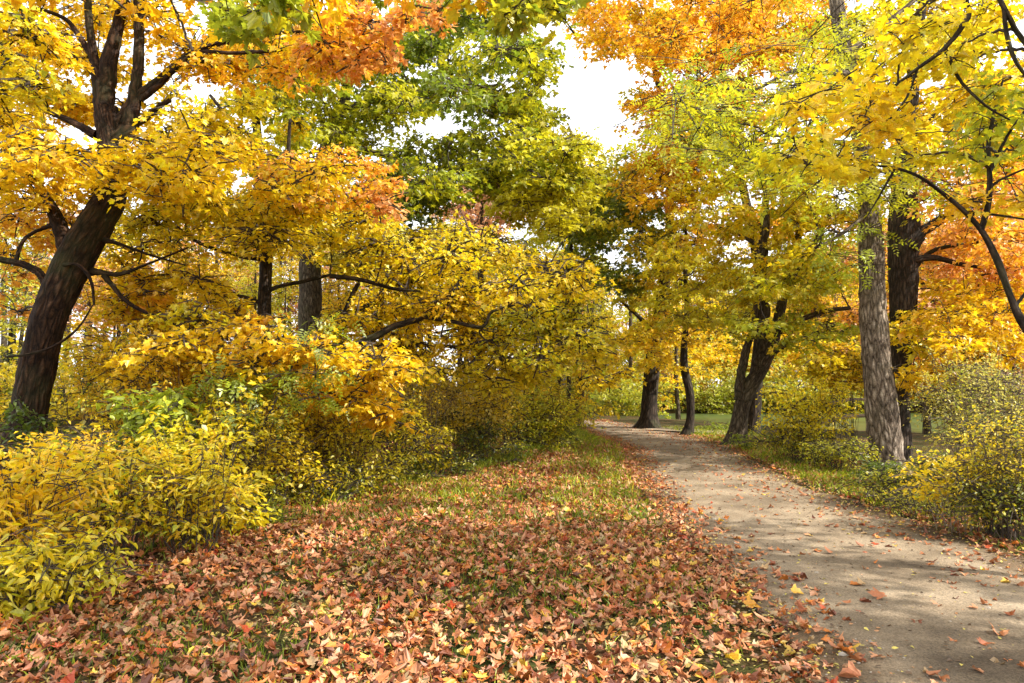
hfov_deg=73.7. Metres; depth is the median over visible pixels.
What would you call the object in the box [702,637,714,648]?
fallen leaf
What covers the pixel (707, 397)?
shrub
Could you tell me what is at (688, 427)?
maple tree
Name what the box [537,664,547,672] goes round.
fallen leaf
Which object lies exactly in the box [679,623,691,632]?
fallen leaf
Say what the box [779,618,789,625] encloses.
fallen leaf
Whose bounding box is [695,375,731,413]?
shrub
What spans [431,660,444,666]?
fallen leaf
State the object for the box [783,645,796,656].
fallen leaf
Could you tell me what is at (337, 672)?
fallen leaf
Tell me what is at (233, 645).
fallen leaf
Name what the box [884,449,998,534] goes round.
shrub
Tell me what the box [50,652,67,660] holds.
fallen leaf
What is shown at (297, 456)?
shrub
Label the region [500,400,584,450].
shrub
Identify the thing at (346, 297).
woodland tree
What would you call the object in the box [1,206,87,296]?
woodland tree
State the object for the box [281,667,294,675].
fallen leaf
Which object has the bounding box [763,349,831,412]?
shrub
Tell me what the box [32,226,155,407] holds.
woodland tree
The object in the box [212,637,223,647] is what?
fallen leaf
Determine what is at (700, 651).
fallen leaf
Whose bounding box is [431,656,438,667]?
fallen leaf
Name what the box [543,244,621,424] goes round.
woodland tree
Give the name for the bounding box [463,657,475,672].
fallen leaf
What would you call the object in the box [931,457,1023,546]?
shrub
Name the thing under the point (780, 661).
fallen leaf
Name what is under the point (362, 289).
woodland tree
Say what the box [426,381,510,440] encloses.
shrub
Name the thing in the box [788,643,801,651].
fallen leaf
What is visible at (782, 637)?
fallen leaf
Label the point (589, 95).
sky
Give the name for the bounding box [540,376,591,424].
shrub
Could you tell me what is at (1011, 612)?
fallen leaf
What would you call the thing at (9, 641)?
fallen leaf
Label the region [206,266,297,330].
woodland tree
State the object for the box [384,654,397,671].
fallen leaf
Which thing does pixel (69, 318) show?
woodland tree
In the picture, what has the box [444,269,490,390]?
woodland tree
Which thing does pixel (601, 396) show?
shrub
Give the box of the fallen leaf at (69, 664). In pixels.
[67,661,78,672]
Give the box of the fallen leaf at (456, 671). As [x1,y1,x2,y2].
[446,665,462,677]
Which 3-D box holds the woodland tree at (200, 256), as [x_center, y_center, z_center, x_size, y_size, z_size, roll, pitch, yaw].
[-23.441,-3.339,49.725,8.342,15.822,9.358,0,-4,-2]
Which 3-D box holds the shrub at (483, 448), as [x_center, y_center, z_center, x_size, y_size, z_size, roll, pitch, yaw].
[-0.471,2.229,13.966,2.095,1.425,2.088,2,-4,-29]
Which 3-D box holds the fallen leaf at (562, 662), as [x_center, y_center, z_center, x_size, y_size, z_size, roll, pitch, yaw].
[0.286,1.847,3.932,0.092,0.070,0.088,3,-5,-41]
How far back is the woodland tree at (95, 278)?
27.45 m
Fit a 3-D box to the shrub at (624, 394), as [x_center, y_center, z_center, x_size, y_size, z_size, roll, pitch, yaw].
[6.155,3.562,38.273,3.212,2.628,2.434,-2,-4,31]
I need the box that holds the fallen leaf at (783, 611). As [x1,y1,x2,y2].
[778,605,786,614]
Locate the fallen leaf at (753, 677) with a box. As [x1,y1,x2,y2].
[748,670,759,680]
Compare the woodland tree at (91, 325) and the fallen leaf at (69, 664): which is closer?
the fallen leaf at (69, 664)
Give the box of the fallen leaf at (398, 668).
[391,661,407,671]
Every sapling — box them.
[178,362,303,459]
[195,307,366,473]
[388,317,424,449]
[463,355,556,455]
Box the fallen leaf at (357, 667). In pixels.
[347,664,360,670]
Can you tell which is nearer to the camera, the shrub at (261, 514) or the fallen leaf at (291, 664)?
the fallen leaf at (291, 664)
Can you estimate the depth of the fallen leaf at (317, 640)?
4.27 m
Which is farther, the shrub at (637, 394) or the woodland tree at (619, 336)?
the woodland tree at (619, 336)
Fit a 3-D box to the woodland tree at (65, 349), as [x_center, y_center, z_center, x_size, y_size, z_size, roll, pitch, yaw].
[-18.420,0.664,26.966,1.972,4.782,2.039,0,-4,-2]
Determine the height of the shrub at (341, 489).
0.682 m
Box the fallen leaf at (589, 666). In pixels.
[587,660,594,674]
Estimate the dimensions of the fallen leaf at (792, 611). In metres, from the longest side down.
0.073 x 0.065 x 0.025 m
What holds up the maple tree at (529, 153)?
on the ground at (918, 441)
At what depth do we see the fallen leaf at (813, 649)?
4.05 m
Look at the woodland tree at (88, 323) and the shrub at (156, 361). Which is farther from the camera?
the woodland tree at (88, 323)
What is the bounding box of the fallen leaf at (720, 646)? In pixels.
[715,641,726,653]
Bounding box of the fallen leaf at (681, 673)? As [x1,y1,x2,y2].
[675,667,690,678]
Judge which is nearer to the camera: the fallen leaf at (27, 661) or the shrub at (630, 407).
the fallen leaf at (27, 661)
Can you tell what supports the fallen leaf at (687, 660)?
on the ground at (918, 441)
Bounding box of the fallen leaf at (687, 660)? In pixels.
[684,657,700,665]
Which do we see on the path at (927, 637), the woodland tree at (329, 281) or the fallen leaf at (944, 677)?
the fallen leaf at (944, 677)
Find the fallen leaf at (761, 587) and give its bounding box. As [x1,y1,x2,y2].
[757,582,767,591]
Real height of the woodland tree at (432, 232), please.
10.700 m
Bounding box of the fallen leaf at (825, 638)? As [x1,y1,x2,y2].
[821,635,831,641]
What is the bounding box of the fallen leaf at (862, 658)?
[859,654,866,661]
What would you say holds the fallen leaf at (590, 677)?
on the ground at (918, 441)
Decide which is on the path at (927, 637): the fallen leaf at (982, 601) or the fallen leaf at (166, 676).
the fallen leaf at (982, 601)
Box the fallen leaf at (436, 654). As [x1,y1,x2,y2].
[433,649,443,660]
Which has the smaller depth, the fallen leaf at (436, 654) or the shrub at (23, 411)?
the fallen leaf at (436, 654)
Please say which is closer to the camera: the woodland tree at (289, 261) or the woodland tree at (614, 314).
the woodland tree at (289, 261)
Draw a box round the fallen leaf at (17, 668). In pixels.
[8,662,25,674]
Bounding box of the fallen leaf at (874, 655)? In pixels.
[869,651,882,657]
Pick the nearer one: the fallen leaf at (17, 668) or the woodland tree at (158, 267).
the fallen leaf at (17, 668)
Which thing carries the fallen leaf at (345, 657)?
on the ground at (918, 441)
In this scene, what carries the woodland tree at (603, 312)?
on the ground at (918, 441)
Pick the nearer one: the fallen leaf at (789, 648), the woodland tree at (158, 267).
the fallen leaf at (789, 648)
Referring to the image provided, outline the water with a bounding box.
[658,413,1005,432]
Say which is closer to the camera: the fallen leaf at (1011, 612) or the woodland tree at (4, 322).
the fallen leaf at (1011, 612)
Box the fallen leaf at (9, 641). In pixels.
[4,637,16,645]
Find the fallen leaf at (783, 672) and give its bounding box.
[778,668,793,675]
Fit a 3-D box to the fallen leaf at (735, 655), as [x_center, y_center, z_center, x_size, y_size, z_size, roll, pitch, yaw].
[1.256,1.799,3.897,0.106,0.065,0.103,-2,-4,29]
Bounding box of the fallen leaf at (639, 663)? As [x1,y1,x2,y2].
[631,661,644,671]
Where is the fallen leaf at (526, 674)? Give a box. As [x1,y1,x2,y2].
[519,666,531,677]
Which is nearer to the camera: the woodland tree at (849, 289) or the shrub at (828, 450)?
the shrub at (828, 450)
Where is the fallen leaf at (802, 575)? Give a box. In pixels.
[799,572,807,578]
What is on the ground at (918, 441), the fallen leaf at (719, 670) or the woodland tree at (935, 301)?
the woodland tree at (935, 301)
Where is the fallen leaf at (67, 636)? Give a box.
[60,632,72,641]
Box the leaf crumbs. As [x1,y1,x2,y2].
[252,435,1023,682]
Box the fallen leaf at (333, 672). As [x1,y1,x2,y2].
[329,667,341,678]
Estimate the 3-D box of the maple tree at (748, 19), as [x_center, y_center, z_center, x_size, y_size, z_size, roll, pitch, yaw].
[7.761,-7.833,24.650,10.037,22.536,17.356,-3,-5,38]
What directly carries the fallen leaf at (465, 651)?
on the ground at (918, 441)
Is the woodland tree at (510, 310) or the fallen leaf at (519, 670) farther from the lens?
the woodland tree at (510, 310)
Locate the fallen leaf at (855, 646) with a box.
[846,643,860,651]
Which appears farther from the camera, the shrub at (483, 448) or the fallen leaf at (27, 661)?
the shrub at (483, 448)
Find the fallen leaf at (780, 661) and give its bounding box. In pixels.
[770,659,785,663]
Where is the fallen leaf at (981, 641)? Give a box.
[977,637,992,645]
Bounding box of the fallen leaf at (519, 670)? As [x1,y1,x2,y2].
[514,660,528,679]
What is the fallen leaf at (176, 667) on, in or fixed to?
on the ground at (918, 441)
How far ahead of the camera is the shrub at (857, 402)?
53.91 m
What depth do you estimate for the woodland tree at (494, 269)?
33.02 m
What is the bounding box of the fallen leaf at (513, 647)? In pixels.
[505,640,517,654]
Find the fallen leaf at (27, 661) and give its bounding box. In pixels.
[24,657,42,670]
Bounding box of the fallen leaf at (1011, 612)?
[1003,609,1014,614]
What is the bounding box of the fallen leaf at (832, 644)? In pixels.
[827,639,841,648]
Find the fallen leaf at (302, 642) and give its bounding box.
[296,639,306,652]
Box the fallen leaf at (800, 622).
[797,616,808,628]
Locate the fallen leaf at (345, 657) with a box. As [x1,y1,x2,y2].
[339,655,350,662]
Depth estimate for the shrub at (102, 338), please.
10.92 m
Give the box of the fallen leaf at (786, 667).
[776,660,793,673]
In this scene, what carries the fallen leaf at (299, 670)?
on the ground at (918, 441)
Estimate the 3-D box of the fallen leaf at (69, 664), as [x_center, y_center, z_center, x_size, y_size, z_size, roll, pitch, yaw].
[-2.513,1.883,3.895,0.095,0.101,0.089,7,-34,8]
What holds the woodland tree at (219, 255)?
on the ground at (918, 441)
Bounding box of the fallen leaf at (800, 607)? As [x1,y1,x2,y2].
[795,599,807,611]
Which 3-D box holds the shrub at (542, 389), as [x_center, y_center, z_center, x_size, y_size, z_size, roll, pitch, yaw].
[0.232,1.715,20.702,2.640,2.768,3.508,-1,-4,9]
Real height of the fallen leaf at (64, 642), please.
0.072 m
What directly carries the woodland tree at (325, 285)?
on the ground at (918, 441)
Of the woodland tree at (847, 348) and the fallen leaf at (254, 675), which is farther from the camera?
the woodland tree at (847, 348)
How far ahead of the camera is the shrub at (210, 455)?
6.53 m
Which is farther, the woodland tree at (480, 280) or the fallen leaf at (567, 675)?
the woodland tree at (480, 280)
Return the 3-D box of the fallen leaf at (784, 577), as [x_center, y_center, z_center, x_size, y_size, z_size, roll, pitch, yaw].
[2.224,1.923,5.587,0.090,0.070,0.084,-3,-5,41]
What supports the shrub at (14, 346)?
on the ground at (918, 441)
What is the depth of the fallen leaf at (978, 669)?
3.78 m
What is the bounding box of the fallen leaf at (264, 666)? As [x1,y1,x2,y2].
[258,659,269,671]
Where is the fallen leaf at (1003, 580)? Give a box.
[1001,577,1010,582]
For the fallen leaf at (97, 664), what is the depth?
3.92 m
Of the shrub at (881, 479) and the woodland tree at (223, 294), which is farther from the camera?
the woodland tree at (223, 294)
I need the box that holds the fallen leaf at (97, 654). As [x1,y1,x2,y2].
[90,650,103,656]
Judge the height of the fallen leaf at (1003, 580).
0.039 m
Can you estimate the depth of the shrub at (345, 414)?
13.80 m
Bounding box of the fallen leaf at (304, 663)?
[294,657,309,665]
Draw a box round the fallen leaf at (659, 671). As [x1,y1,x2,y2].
[653,663,667,675]
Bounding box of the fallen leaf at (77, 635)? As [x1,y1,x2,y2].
[70,628,83,639]
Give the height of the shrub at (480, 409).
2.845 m
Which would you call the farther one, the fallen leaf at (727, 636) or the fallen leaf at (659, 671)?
the fallen leaf at (727, 636)
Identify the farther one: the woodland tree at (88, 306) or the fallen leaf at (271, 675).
the woodland tree at (88, 306)
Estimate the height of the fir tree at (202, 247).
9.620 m
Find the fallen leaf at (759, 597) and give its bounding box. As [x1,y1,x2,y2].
[752,593,763,599]
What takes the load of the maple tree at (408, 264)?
on the ground at (918, 441)
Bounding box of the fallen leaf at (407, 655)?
[399,647,413,662]
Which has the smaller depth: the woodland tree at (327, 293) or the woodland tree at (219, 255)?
the woodland tree at (327, 293)
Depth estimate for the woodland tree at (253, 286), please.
25.76 m
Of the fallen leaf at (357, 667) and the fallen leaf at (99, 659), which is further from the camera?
the fallen leaf at (99, 659)
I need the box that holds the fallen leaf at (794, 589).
[791,584,803,593]
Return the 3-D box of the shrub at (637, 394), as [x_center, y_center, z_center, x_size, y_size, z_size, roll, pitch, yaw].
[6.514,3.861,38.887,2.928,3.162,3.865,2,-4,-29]
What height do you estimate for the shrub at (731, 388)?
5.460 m
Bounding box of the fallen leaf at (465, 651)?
[459,645,472,655]
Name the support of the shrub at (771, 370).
on the ground at (918, 441)
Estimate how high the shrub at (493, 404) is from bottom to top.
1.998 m
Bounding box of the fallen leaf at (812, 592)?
[809,589,818,595]
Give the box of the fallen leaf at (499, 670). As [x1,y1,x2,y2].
[486,664,504,682]
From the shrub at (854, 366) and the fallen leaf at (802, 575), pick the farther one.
the shrub at (854, 366)
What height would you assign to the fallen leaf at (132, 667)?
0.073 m
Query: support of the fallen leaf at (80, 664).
on the ground at (918, 441)
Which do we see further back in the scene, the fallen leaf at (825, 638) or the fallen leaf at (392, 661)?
the fallen leaf at (825, 638)
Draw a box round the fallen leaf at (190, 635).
[183,626,199,641]
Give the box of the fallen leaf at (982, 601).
[980,597,987,603]
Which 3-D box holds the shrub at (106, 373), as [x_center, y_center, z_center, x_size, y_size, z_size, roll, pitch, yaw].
[-6.081,1.052,10.917,2.544,2.616,2.014,0,-4,0]
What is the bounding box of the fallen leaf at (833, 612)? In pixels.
[828,609,835,614]
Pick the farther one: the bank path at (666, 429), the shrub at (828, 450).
the bank path at (666, 429)
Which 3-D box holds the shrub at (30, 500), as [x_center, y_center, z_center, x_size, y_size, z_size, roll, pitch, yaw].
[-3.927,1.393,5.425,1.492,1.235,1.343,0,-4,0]
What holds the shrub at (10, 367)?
on the ground at (918, 441)
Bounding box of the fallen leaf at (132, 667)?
[122,661,137,674]
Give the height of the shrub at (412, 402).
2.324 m
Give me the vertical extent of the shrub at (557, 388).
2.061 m
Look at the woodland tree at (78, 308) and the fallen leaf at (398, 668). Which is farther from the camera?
the woodland tree at (78, 308)
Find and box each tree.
[0,0,595,494]
[0,196,52,394]
[0,212,40,334]
[0,227,49,360]
[0,254,47,368]
[0,263,39,363]
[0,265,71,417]
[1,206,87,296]
[7,206,114,393]
[25,328,75,357]
[31,261,96,396]
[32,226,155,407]
[62,201,133,364]
[73,305,137,416]
[77,227,191,331]
[80,102,440,468]
[81,251,127,358]
[82,237,176,407]
[93,241,188,337]
[93,298,272,453]
[99,226,180,292]
[134,260,205,310]
[145,242,239,312]
[154,227,258,308]
[157,220,235,310]
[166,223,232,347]
[173,224,277,305]
[178,237,292,308]
[184,0,615,436]
[185,1,373,450]
[190,261,244,356]
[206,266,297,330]
[217,248,297,334]
[221,238,297,304]
[232,241,327,337]
[258,251,331,334]
[271,283,298,340]
[275,229,363,334]
[287,252,373,348]
[293,265,363,331]
[297,206,646,461]
[321,262,369,342]
[325,270,409,344]
[332,256,395,344]
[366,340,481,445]
[367,283,444,387]
[383,185,526,399]
[386,231,459,419]
[393,214,475,348]
[421,214,505,413]
[425,274,505,426]
[431,204,522,399]
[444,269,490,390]
[445,270,497,332]
[485,265,526,393]
[489,158,621,415]
[490,269,530,364]
[513,273,581,359]
[518,268,609,431]
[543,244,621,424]
[548,0,718,428]
[570,246,642,365]
[571,262,647,366]
[579,127,620,413]
[585,272,683,407]
[585,288,634,409]
[588,297,645,401]
[592,0,1014,469]
[597,0,884,434]
[614,264,703,402]
[616,260,690,401]
[617,264,726,418]
[635,220,731,434]
[638,108,889,445]
[638,292,728,372]
[670,304,732,399]
[681,235,736,380]
[681,288,786,396]
[695,247,857,382]
[705,207,849,381]
[726,269,813,389]
[745,0,1023,332]
[770,271,858,387]
[781,289,857,379]
[788,217,887,346]
[818,0,1023,469]
[818,214,955,369]
[822,238,885,353]
[832,265,932,393]
[839,237,994,433]
[848,229,927,354]
[912,224,1013,436]
[916,182,996,425]
[916,215,1023,438]
[988,192,1023,423]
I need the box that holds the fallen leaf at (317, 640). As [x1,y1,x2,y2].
[309,635,320,644]
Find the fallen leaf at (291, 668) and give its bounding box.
[281,665,297,669]
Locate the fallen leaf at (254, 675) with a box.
[244,669,257,680]
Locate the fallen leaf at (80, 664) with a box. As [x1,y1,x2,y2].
[78,657,94,669]
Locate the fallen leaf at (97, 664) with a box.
[92,659,109,668]
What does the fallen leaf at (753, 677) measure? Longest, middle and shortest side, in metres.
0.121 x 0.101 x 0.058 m
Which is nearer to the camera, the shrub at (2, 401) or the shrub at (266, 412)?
the shrub at (266, 412)
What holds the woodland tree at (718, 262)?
on the ground at (918, 441)
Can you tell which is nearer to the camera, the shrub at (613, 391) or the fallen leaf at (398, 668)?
the fallen leaf at (398, 668)
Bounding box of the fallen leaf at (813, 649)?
[811,647,823,653]
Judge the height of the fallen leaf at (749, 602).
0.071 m
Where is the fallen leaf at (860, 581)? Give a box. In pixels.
[857,576,865,583]
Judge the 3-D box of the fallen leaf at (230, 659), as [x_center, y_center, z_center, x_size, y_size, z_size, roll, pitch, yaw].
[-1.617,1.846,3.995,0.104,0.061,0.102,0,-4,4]
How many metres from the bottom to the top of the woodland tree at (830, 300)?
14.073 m
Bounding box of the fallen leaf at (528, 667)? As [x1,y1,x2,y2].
[525,662,532,672]
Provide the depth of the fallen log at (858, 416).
15.57 m
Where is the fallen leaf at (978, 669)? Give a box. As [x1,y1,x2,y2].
[972,665,983,672]
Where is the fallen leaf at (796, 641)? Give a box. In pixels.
[791,639,804,648]
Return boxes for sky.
[0,0,1023,386]
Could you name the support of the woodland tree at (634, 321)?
on the ground at (918, 441)
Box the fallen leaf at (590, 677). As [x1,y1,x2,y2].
[582,673,594,682]
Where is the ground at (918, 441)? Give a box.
[0,387,1023,682]
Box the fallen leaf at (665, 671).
[656,666,673,678]
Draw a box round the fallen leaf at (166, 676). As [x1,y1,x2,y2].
[156,672,169,678]
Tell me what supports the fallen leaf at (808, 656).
on the path at (927, 637)
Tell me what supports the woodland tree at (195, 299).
on the ground at (918, 441)
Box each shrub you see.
[0,325,146,433]
[0,357,82,430]
[0,361,99,423]
[0,363,12,416]
[0,372,14,423]
[0,395,67,468]
[0,421,147,536]
[0,440,132,578]
[0,519,159,619]
[0,571,77,621]
[2,350,74,411]
[32,439,208,560]
[49,346,117,419]
[59,293,255,477]
[60,327,199,480]
[65,370,145,419]
[95,383,222,526]
[100,318,251,510]
[116,396,264,526]
[118,420,270,556]
[162,355,274,473]
[162,461,276,538]
[171,473,300,530]
[181,379,313,507]
[226,413,342,507]
[253,382,378,489]
[265,390,397,456]
[268,461,379,505]
[293,415,406,494]
[334,452,444,485]
[344,387,462,474]
[352,366,426,438]
[370,441,482,478]
[378,381,452,436]
[391,372,469,435]
[393,358,475,455]
[418,374,522,457]
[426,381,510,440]
[435,417,549,466]
[438,375,523,424]
[452,353,562,431]
[477,357,562,437]
[499,380,597,446]
[500,376,578,430]
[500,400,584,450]
[527,356,628,428]
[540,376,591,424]
[552,393,594,437]
[572,367,634,413]
[573,375,627,415]
[585,369,639,415]
[602,384,641,415]
[605,384,640,416]
[610,373,677,418]
[617,392,659,415]
[660,334,715,406]
[666,334,723,408]
[669,364,728,412]
[689,335,750,404]
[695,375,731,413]
[697,420,729,429]
[698,367,748,413]
[699,326,786,405]
[716,352,800,412]
[718,354,781,412]
[722,433,761,448]
[740,422,836,463]
[744,330,821,406]
[755,370,863,464]
[762,374,806,409]
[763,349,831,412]
[775,332,842,405]
[781,362,831,410]
[795,348,863,459]
[795,436,883,472]
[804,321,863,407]
[821,373,857,411]
[826,390,863,413]
[833,464,956,507]
[847,388,863,412]
[847,474,969,525]
[849,454,912,478]
[884,445,999,504]
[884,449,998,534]
[897,340,1023,485]
[910,377,941,408]
[923,349,1023,485]
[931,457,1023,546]
[933,396,1023,543]
[971,369,1023,424]
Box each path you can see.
[444,413,1023,682]
[644,427,862,453]
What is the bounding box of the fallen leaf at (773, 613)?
[770,611,780,618]
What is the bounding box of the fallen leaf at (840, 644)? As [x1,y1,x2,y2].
[833,638,843,648]
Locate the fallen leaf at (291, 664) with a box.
[284,661,297,667]
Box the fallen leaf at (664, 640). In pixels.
[655,630,672,645]
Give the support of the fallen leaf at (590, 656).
on the ground at (918, 441)
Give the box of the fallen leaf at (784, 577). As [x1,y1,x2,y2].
[778,574,787,579]
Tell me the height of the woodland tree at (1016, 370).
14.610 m
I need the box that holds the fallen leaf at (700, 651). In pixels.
[693,645,703,656]
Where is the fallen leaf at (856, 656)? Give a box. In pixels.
[846,651,862,661]
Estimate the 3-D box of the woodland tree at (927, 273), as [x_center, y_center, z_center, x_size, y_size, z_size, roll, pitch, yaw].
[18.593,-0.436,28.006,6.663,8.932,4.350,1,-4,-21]
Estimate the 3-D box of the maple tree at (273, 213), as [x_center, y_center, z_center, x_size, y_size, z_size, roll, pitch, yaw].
[-4.570,-1.276,11.881,5.589,7.547,8.367,1,-4,-18]
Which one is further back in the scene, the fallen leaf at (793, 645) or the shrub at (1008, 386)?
the shrub at (1008, 386)
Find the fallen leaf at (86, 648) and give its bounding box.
[81,641,95,657]
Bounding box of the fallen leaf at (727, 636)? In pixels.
[722,630,733,646]
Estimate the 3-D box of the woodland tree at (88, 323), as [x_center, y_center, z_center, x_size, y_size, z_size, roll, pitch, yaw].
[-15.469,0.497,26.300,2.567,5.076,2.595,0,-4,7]
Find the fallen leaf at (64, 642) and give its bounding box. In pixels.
[53,641,68,651]
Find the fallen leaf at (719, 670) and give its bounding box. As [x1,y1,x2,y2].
[714,667,727,675]
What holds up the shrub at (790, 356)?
on the ground at (918, 441)
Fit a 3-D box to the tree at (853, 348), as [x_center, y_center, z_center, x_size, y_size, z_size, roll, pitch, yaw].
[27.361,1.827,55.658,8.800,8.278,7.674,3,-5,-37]
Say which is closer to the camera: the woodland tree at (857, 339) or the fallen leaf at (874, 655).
the fallen leaf at (874, 655)
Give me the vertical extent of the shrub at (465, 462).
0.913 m
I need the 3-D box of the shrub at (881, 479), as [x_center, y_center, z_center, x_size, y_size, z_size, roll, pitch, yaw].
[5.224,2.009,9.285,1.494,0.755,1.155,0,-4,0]
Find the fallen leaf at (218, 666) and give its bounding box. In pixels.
[211,656,222,667]
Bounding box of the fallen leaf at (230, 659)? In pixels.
[225,653,242,661]
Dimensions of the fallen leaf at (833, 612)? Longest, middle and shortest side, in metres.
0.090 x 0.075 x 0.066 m
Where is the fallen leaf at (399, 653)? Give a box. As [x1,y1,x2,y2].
[394,650,403,660]
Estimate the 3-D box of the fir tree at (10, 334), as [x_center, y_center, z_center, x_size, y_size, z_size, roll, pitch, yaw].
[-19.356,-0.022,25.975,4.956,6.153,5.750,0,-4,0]
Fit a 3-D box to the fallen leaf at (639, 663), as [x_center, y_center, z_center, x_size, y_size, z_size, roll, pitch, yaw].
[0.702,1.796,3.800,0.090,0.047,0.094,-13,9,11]
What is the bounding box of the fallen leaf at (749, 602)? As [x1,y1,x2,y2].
[744,596,760,607]
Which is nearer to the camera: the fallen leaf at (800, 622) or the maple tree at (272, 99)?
the fallen leaf at (800, 622)
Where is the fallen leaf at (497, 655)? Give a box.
[489,650,501,658]
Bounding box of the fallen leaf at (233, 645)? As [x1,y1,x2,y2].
[229,643,239,656]
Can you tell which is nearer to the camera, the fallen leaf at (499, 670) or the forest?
the fallen leaf at (499, 670)
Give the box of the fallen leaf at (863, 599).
[860,597,871,601]
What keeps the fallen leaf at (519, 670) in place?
on the ground at (918, 441)
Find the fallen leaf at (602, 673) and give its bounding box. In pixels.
[593,664,608,678]
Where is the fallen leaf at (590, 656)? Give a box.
[584,651,597,661]
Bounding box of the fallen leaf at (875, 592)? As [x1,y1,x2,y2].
[867,587,886,598]
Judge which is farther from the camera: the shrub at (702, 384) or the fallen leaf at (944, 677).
the shrub at (702, 384)
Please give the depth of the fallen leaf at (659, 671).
3.68 m
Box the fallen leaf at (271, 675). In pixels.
[263,670,275,682]
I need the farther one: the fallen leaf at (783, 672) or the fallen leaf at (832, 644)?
the fallen leaf at (832, 644)
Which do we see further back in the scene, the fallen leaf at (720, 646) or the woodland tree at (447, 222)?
the woodland tree at (447, 222)
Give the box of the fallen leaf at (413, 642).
[410,640,420,645]
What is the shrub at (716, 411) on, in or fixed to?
on the ground at (918, 441)
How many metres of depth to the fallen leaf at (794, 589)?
5.20 m
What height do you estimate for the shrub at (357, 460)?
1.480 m
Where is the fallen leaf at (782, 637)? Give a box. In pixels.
[778,635,786,641]
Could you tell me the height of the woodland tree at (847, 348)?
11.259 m
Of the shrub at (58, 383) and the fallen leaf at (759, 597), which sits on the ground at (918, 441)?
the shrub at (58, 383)
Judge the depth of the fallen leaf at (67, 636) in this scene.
4.31 m
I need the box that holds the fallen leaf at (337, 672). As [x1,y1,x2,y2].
[331,665,343,682]
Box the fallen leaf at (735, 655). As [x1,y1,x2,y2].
[723,649,740,659]
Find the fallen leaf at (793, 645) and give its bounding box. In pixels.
[787,641,797,648]
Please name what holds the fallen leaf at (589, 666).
on the ground at (918, 441)
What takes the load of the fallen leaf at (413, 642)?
on the ground at (918, 441)
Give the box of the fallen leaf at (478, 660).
[475,648,487,663]
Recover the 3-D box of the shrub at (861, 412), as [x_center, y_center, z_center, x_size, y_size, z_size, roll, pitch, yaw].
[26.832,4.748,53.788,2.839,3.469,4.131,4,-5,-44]
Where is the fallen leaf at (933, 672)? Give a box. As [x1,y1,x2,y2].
[926,670,940,674]
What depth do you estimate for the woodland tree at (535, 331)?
26.89 m
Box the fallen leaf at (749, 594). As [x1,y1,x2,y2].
[744,589,752,599]
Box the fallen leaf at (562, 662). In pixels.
[556,654,571,668]
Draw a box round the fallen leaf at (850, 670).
[838,660,860,677]
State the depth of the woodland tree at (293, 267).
32.94 m
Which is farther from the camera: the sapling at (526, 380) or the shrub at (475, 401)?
the shrub at (475, 401)
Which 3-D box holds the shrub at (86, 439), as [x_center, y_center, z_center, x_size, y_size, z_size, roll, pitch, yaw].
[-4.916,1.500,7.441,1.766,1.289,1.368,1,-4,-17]
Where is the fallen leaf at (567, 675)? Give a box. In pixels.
[561,672,571,682]
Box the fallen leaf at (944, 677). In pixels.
[936,673,949,681]
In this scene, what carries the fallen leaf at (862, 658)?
on the path at (927, 637)
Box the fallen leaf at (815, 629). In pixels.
[811,627,823,631]
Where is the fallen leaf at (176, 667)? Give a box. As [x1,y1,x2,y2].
[169,663,185,671]
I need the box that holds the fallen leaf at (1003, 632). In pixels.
[989,622,1008,635]
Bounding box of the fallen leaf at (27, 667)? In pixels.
[18,659,34,672]
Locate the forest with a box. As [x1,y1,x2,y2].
[0,314,860,392]
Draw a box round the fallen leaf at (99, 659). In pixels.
[95,656,111,661]
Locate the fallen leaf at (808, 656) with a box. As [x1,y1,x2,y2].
[803,653,813,659]
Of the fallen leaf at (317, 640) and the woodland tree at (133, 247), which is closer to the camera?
the fallen leaf at (317, 640)
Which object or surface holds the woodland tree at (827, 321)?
on the ground at (918, 441)
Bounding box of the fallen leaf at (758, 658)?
[750,651,767,661]
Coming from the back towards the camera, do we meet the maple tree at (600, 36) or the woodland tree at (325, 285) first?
the woodland tree at (325, 285)
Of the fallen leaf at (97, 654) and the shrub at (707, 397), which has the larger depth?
the shrub at (707, 397)
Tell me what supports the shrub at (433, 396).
on the ground at (918, 441)
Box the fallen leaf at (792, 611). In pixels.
[789,607,797,613]
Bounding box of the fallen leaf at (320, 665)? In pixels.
[317,663,328,670]
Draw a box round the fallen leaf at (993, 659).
[990,657,1005,664]
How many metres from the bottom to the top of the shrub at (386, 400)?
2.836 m
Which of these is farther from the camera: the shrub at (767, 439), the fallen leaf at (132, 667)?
the shrub at (767, 439)
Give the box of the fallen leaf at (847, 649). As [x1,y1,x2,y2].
[842,646,854,653]
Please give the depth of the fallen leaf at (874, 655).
3.96 m
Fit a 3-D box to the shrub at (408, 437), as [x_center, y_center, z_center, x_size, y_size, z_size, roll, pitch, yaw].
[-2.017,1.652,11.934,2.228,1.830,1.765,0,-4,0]
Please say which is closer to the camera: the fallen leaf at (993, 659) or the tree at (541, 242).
the fallen leaf at (993, 659)
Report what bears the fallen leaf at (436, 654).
on the ground at (918, 441)
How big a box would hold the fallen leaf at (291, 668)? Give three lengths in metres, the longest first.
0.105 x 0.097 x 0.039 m
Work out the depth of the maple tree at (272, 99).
16.84 m
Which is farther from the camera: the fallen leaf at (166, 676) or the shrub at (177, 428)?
the shrub at (177, 428)
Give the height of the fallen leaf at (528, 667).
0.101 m
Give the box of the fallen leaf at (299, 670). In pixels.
[294,665,308,673]

